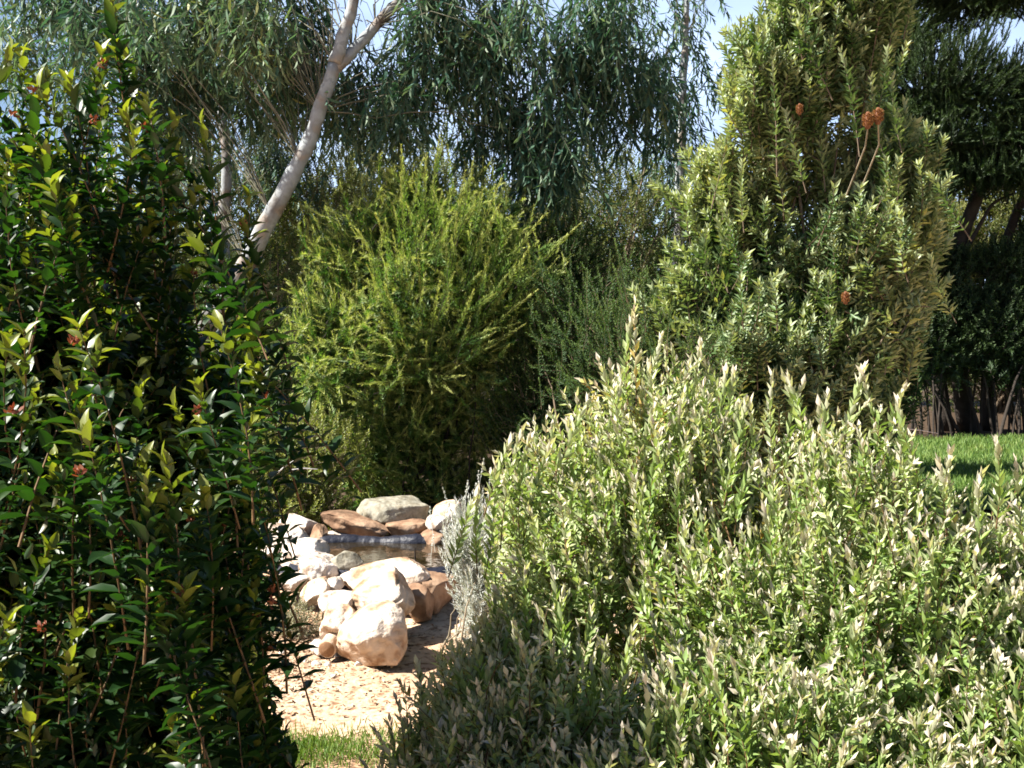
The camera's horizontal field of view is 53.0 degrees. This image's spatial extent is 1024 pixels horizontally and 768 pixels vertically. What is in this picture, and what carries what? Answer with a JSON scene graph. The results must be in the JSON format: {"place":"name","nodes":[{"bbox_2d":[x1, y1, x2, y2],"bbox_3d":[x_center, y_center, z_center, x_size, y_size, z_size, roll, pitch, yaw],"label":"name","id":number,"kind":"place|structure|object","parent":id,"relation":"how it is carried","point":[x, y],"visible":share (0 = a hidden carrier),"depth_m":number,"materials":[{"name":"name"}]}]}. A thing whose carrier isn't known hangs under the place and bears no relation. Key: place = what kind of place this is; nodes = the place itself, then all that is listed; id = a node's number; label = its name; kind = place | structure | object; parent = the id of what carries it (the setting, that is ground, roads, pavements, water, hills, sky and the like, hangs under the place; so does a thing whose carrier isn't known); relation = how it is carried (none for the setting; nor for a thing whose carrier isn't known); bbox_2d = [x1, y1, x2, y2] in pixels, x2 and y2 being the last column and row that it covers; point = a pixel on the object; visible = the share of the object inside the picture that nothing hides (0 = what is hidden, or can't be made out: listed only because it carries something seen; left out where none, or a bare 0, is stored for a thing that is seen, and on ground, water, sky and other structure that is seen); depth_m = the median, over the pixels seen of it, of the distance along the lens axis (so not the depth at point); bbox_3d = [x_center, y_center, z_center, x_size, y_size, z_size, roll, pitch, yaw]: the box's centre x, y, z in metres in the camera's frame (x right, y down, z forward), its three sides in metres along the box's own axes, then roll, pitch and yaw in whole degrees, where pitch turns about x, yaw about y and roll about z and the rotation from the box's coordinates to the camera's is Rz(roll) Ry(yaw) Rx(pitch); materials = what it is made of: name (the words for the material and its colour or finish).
{"place":"outdoors","nodes":[
{"label":"outdoors","id":0,"kind":"place"},
{"bbox_2d":[259,523,309,545],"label":"rock","id":1,"kind":"object","parent":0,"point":[299,531],"visible":0.27,"depth_m":6.68,"materials":[{"name":"stone"}]},
{"bbox_2d":[280,712,416,767],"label":"path grass","id":2,"kind":"structure","parent":0,"point":[305,744],"depth_m":4.02,"materials":[{"name":"green plant"}]},
{"bbox_2d":[0,0,1023,269],"label":"sky","id":3,"kind":"structure","parent":0,"point":[737,7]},
{"bbox_2d":[221,376,1023,767],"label":"ground","id":4,"kind":"structure","parent":0,"point":[329,710],"depth_m":4.84,"materials":[{"name":"soil"}]},
{"bbox_2d":[0,127,201,310],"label":"screen tree","id":5,"kind":"object","parent":4,"relation":"on","point":[1,132],"depth_m":18.11,"materials":[{"name":"green plant"}]},
{"bbox_2d":[113,205,217,310],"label":"boundary tree","id":6,"kind":"object","parent":4,"relation":"on","point":[181,251],"depth_m":25.39,"materials":[{"name":"green plant"}]},
{"bbox_2d":[0,0,363,767],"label":"glossy shrub","id":7,"kind":"object","parent":4,"relation":"on","point":[140,604],"visible":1,"depth_m":2.10,"materials":[{"name":"green plant"}]},
{"bbox_2d":[87,119,361,407],"bbox_3d":[-4.725,-1.447,15.197,5.142,5.795,2.914,0,2,0],"label":"screen tree","id":8,"kind":"object","parent":4,"relation":"on","point":[181,241],"visible":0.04,"depth_m":14.94,"materials":[{"name":"green plant"}]},
{"bbox_2d":[133,9,347,355],"bbox_3d":[-3.150,-1.608,12.077,2.628,5.404,1.866,0,2,0],"label":"eucalyptus","id":9,"kind":"object","parent":4,"relation":"on","point":[226,183],"visible":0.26,"depth_m":11.90,"materials":[{"name":"green plant"}]},
{"bbox_2d":[178,180,354,515],"bbox_3d":[-2.327,-0.252,9.131,2.028,3.107,1.442,1,3,27],"label":"screen shrub","id":10,"kind":"object","parent":4,"relation":"on","point":[270,278],"visible":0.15,"depth_m":9.04,"materials":[{"name":"green plant"}]},
{"bbox_2d":[262,544,279,554],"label":"rock","id":11,"kind":"object","parent":4,"relation":"on","point":[268,550],"visible":0.07,"depth_m":6.38,"materials":[{"name":"stone"}]},
{"bbox_2d":[279,572,307,591],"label":"rock","id":12,"kind":"object","parent":4,"relation":"on","point":[292,585],"visible":0.36,"depth_m":5.88,"materials":[{"name":"stone"}]},
{"bbox_2d":[267,592,323,639],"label":"ground cover clump","id":13,"kind":"object","parent":4,"relation":"on","point":[304,610],"visible":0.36,"depth_m":5.57,"materials":[{"name":"green plant"}]},
{"bbox_2d":[220,400,371,530],"bbox_3d":[-1.662,0.714,7.671,1.226,1.242,0.938,-1,3,-20],"label":"leaved shrub","id":14,"kind":"object","parent":4,"relation":"on","point":[316,501],"visible":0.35,"depth_m":7.55,"materials":[{"name":"green plant"}]},
{"bbox_2d":[278,514,316,535],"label":"rock","id":15,"kind":"object","parent":4,"relation":"on","point":[307,526],"visible":0.52,"depth_m":7.04,"materials":[{"name":"stone"}]},
{"bbox_2d":[279,537,330,566],"bbox_3d":[-1.309,1.053,6.400,0.337,0.182,0.400,-10,2,0],"label":"rock","id":16,"kind":"object","parent":4,"relation":"on","point":[304,547],"visible":0.46,"depth_m":6.29,"materials":[{"name":"stone"}]},
{"bbox_2d":[214,204,413,385],"bbox_3d":[-4.568,-1.978,25.934,9.021,5.855,3.831,0,2,0],"label":"boundary tree","id":17,"kind":"object","parent":4,"relation":"on","point":[297,257],"depth_m":25.59,"materials":[{"name":"green plant"}]},
{"bbox_2d":[309,639,321,655],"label":"rock","id":18,"kind":"object","parent":4,"relation":"on","point":[315,642],"visible":0.51,"depth_m":5.21,"materials":[{"name":"stone"}]},
{"bbox_2d":[300,576,331,605],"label":"rock","id":19,"kind":"object","parent":4,"relation":"on","point":[313,589],"visible":0.81,"depth_m":5.69,"materials":[{"name":"beige stone"}]},
{"bbox_2d":[328,576,343,590],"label":"rock","id":20,"kind":"object","parent":19,"relation":"on","point":[336,583],"visible":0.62,"depth_m":5.74,"materials":[{"name":"stone"}]},
{"bbox_2d":[311,660,320,665],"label":"pebble","id":21,"kind":"object","parent":4,"relation":"on","point":[313,663],"visible":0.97,"depth_m":5.10,"materials":[{"name":"beige stone"}]},
{"bbox_2d":[298,551,338,582],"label":"rock","id":22,"kind":"object","parent":4,"relation":"on","point":[314,565],"visible":0.7,"depth_m":5.99,"materials":[{"name":"stone"}]},
{"bbox_2d":[310,523,327,538],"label":"rock","id":23,"kind":"object","parent":4,"relation":"on","point":[319,530],"visible":0.48,"depth_m":6.97,"materials":[{"name":"brown stone"}]},
{"bbox_2d":[230,118,421,441],"bbox_3d":[-2.351,-1.083,12.533,2.622,4.757,1.712,-1,3,-17],"label":"screen shrub","id":24,"kind":"object","parent":4,"relation":"on","point":[352,182],"visible":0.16,"depth_m":12.27,"materials":[{"name":"green plant"}]},
{"bbox_2d":[318,633,337,657],"bbox_3d":[-0.907,1.283,5.307,0.104,0.149,0.419,0,2,2],"label":"log","id":25,"kind":"object","parent":4,"relation":"on","point":[327,646],"visible":0.46,"depth_m":5.11,"materials":[{"name":"brown wood"}]},
{"bbox_2d":[319,602,355,638],"bbox_3d":[-0.896,1.239,5.306,0.185,0.187,0.300,0,2,6],"label":"rock","id":26,"kind":"object","parent":25,"relation":"on","point":[336,616],"visible":0.54,"depth_m":5.23,"materials":[{"name":"beige stone"}]},
{"bbox_2d":[317,590,352,612],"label":"rock","id":27,"kind":"object","parent":4,"relation":"on","point":[326,599],"visible":0.66,"depth_m":5.48,"materials":[{"name":"stone"}]},
{"bbox_2d":[327,530,343,535],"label":"rock","id":28,"kind":"object","parent":4,"relation":"on","point":[334,533],"visible":0.16,"depth_m":7.12,"materials":[{"name":"stone"}]},
{"bbox_2d":[320,510,388,536],"bbox_3d":[-1.089,0.999,7.198,0.523,0.171,0.375,13,2,-1],"label":"rock","id":29,"kind":"object","parent":28,"relation":"on","point":[348,522],"visible":0.73,"depth_m":7.09,"materials":[{"name":"brown stone"}]},
{"bbox_2d":[356,495,428,523],"bbox_3d":[-0.884,0.912,7.364,0.475,0.204,0.441,-2,3,-32],"label":"rock","id":30,"kind":"object","parent":29,"relation":"on","point":[384,510],"visible":0.77,"depth_m":7.22,"materials":[{"name":"grey stone"}]},
{"bbox_2d":[263,573,441,730],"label":"leaf litter","id":31,"kind":"object","parent":4,"relation":"on","point":[318,690],"visible":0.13,"depth_m":4.93,"materials":[{"name":"brown plant"}]},
{"bbox_2d":[0,0,706,351],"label":"eucalyptus","id":32,"kind":"object","parent":4,"relation":"on","point":[477,51],"visible":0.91,"depth_m":8.45,"materials":[{"name":"green plant"}]},
{"bbox_2d":[277,533,460,590],"bbox_3d":[-0.800,1.116,6.553,1.560,0.182,1.067,0,2,0],"label":"pond liner","id":33,"kind":"object","parent":4,"relation":"on","point":[416,538],"visible":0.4,"depth_m":6.90,"materials":[{"name":"black rubber"}]},
{"bbox_2d":[298,542,447,569],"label":"pond water","id":34,"kind":"structure","parent":33,"relation":"in","point":[368,552],"depth_m":6.61,"materials":[{"name":"black liquid"}]},
{"bbox_2d":[336,600,407,666],"bbox_3d":[-0.706,1.260,5.150,0.347,0.355,0.487,-1,2,-14],"label":"rock","id":35,"kind":"object","parent":4,"relation":"on","point":[373,634],"visible":0.98,"depth_m":4.97,"materials":[{"name":"beige stone"}]},
{"bbox_2d":[350,566,414,615],"bbox_3d":[-0.704,1.148,5.503,0.359,0.198,0.450,-16,16,1],"label":"rock","id":36,"kind":"object","parent":35,"relation":"on","point":[390,583],"visible":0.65,"depth_m":5.43,"materials":[{"name":"beige stone"}]},
{"bbox_2d":[338,557,429,590],"bbox_3d":[-0.748,1.118,6.002,0.609,0.176,0.425,-3,3,-4],"label":"rock","id":37,"kind":"object","parent":4,"relation":"on","point":[411,570],"visible":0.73,"depth_m":5.92,"materials":[{"name":"beige stone"}]},
{"bbox_2d":[331,551,363,569],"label":"rock","id":38,"kind":"object","parent":37,"relation":"on","point":[344,560],"visible":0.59,"depth_m":6.15,"materials":[{"name":"grey stone"}]},
{"bbox_2d":[385,518,427,535],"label":"rock","id":39,"kind":"object","parent":4,"relation":"on","point":[409,526],"visible":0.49,"depth_m":7.04,"materials":[{"name":"brown stone"}]},
{"bbox_2d":[408,583,433,622],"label":"rock","id":40,"kind":"object","parent":4,"relation":"on","point":[421,611],"visible":0.7,"depth_m":5.72,"materials":[{"name":"brown stone"}]},
{"bbox_2d":[264,134,581,530],"bbox_3d":[-0.631,-0.201,8.360,2.647,3.386,2.058,1,3,21],"label":"feathery shrub","id":41,"kind":"object","parent":4,"relation":"on","point":[417,349],"visible":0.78,"depth_m":8.03,"materials":[{"name":"green plant"}]},
{"bbox_2d":[421,529,443,544],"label":"rock","id":42,"kind":"object","parent":4,"relation":"on","point":[427,534],"visible":0.45,"depth_m":6.86,"materials":[{"name":"brown stone"}]},
{"bbox_2d":[425,514,448,530],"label":"rock","id":43,"kind":"object","parent":42,"relation":"on","point":[436,524],"visible":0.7,"depth_m":6.93,"materials":[{"name":"stone"}]},
{"bbox_2d":[275,88,605,429],"bbox_3d":[-1.445,-2.042,17.954,6.765,6.767,3.604,0,2,0],"label":"screen tree","id":44,"kind":"object","parent":4,"relation":"on","point":[442,164],"visible":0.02,"depth_m":17.71,"materials":[{"name":"green plant"}]},
{"bbox_2d":[421,571,459,614],"bbox_3d":[-0.469,1.218,6.023,0.294,0.262,0.356,2,3,36],"label":"rock","id":45,"kind":"object","parent":4,"relation":"on","point":[436,583],"visible":0.37,"depth_m":5.89,"materials":[{"name":"brown stone"}]},
{"bbox_2d":[432,500,465,523],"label":"rock","id":46,"kind":"object","parent":4,"relation":"on","point":[439,508],"visible":0.38,"depth_m":7.13,"materials":[{"name":"beige stone"}]},
{"bbox_2d":[429,458,532,653],"bbox_3d":[-0.085,0.911,5.183,0.741,1.057,0.516,1,3,30],"label":"lavender","id":47,"kind":"object","parent":4,"relation":"on","point":[473,591],"visible":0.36,"depth_m":5.14,"materials":[{"name":"grey plant"}]},
{"bbox_2d":[402,201,615,404],"bbox_3d":[0.219,-2.020,26.043,9.125,5.705,3.636,0,2,0],"label":"boundary tree","id":48,"kind":"object","parent":4,"relation":"on","point":[512,357],"depth_m":25.56,"materials":[{"name":"green plant"}]},
{"bbox_2d":[452,114,696,404],"bbox_3d":[1.495,-1.694,16.572,5.618,6.002,3.302,1,3,23],"label":"screen tree","id":49,"kind":"object","parent":4,"relation":"on","point":[621,226],"visible":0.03,"depth_m":16.30,"materials":[{"name":"green plant"}]},
{"bbox_2d":[479,127,692,453],"bbox_3d":[0.837,-0.791,11.089,2.687,4.058,1.904,0,2,0],"label":"screen shrub","id":50,"kind":"object","parent":4,"relation":"on","point":[631,223],"visible":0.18,"depth_m":10.95,"materials":[{"name":"green plant"}]},
{"bbox_2d":[464,191,765,555],"bbox_3d":[0.767,-0.099,7.394,1.868,3.113,3.523,-1,3,-16],"label":"fine leaved shrub","id":51,"kind":"object","parent":4,"relation":"on","point":[582,317],"visible":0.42,"depth_m":7.62,"materials":[{"name":"green plant"}]},
{"bbox_2d":[581,0,731,304],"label":"eucalyptus","id":52,"kind":"object","parent":4,"relation":"on","point":[685,40],"visible":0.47,"depth_m":11.35,"materials":[{"name":"green plant"}]},
{"bbox_2d":[358,294,1023,767],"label":"silvery shrub","id":53,"kind":"object","parent":4,"relation":"on","point":[748,604],"visible":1,"depth_m":2.80,"materials":[{"name":"green plant"}]},
{"bbox_2d":[592,196,792,293],"bbox_3d":[4.395,-1.970,25.941,9.021,5.834,3.664,0,2,0],"label":"boundary tree","id":54,"kind":"object","parent":4,"relation":"on","point":[658,271],"depth_m":25.52,"materials":[{"name":"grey plant"}]},
{"bbox_2d":[626,0,971,502],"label":"banksia","id":55,"kind":"object","parent":4,"relation":"on","point":[850,276],"visible":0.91,"depth_m":6.94,"materials":[{"name":"green plant"}]},
{"bbox_2d":[658,228,939,463],"bbox_3d":[3.170,-0.400,12.184,3.704,3.691,1.759,0,2,0],"label":"screen tree","id":56,"kind":"object","parent":4,"relation":"on","point":[910,399],"visible":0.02,"depth_m":11.96,"materials":[{"name":"green plant"}]},
{"bbox_2d":[846,0,1023,432],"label":"conifer tree","id":57,"kind":"object","parent":4,"relation":"on","point":[951,97],"visible":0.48,"depth_m":17.02,"materials":[{"name":"green plant"}]},
{"bbox_2d":[896,233,997,438],"bbox_3d":[6.991,-0.889,17.392,2.413,3.569,1.586,-1,3,-25],"label":"twiggy shrub","id":58,"kind":"object","parent":4,"relation":"on","point":[941,340],"visible":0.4,"depth_m":17.07,"materials":[{"name":"green plant"}]},
{"bbox_2d":[920,172,1023,415],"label":"screen tree","id":59,"kind":"object","parent":4,"relation":"on","point":[998,215],"visible":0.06,"depth_m":21.95,"materials":[{"name":"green plant"}]},
{"bbox_2d":[948,230,1023,436],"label":"twiggy shrub","id":60,"kind":"object","parent":4,"relation":"on","point":[999,351],"visible":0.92,"depth_m":17.07,"materials":[{"name":"green plant"}]},
{"bbox_2d":[849,432,1023,509],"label":"lawn","id":61,"kind":"structure","parent":0,"point":[987,506],"depth_m":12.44,"materials":[{"name":"plant"}]}
]}

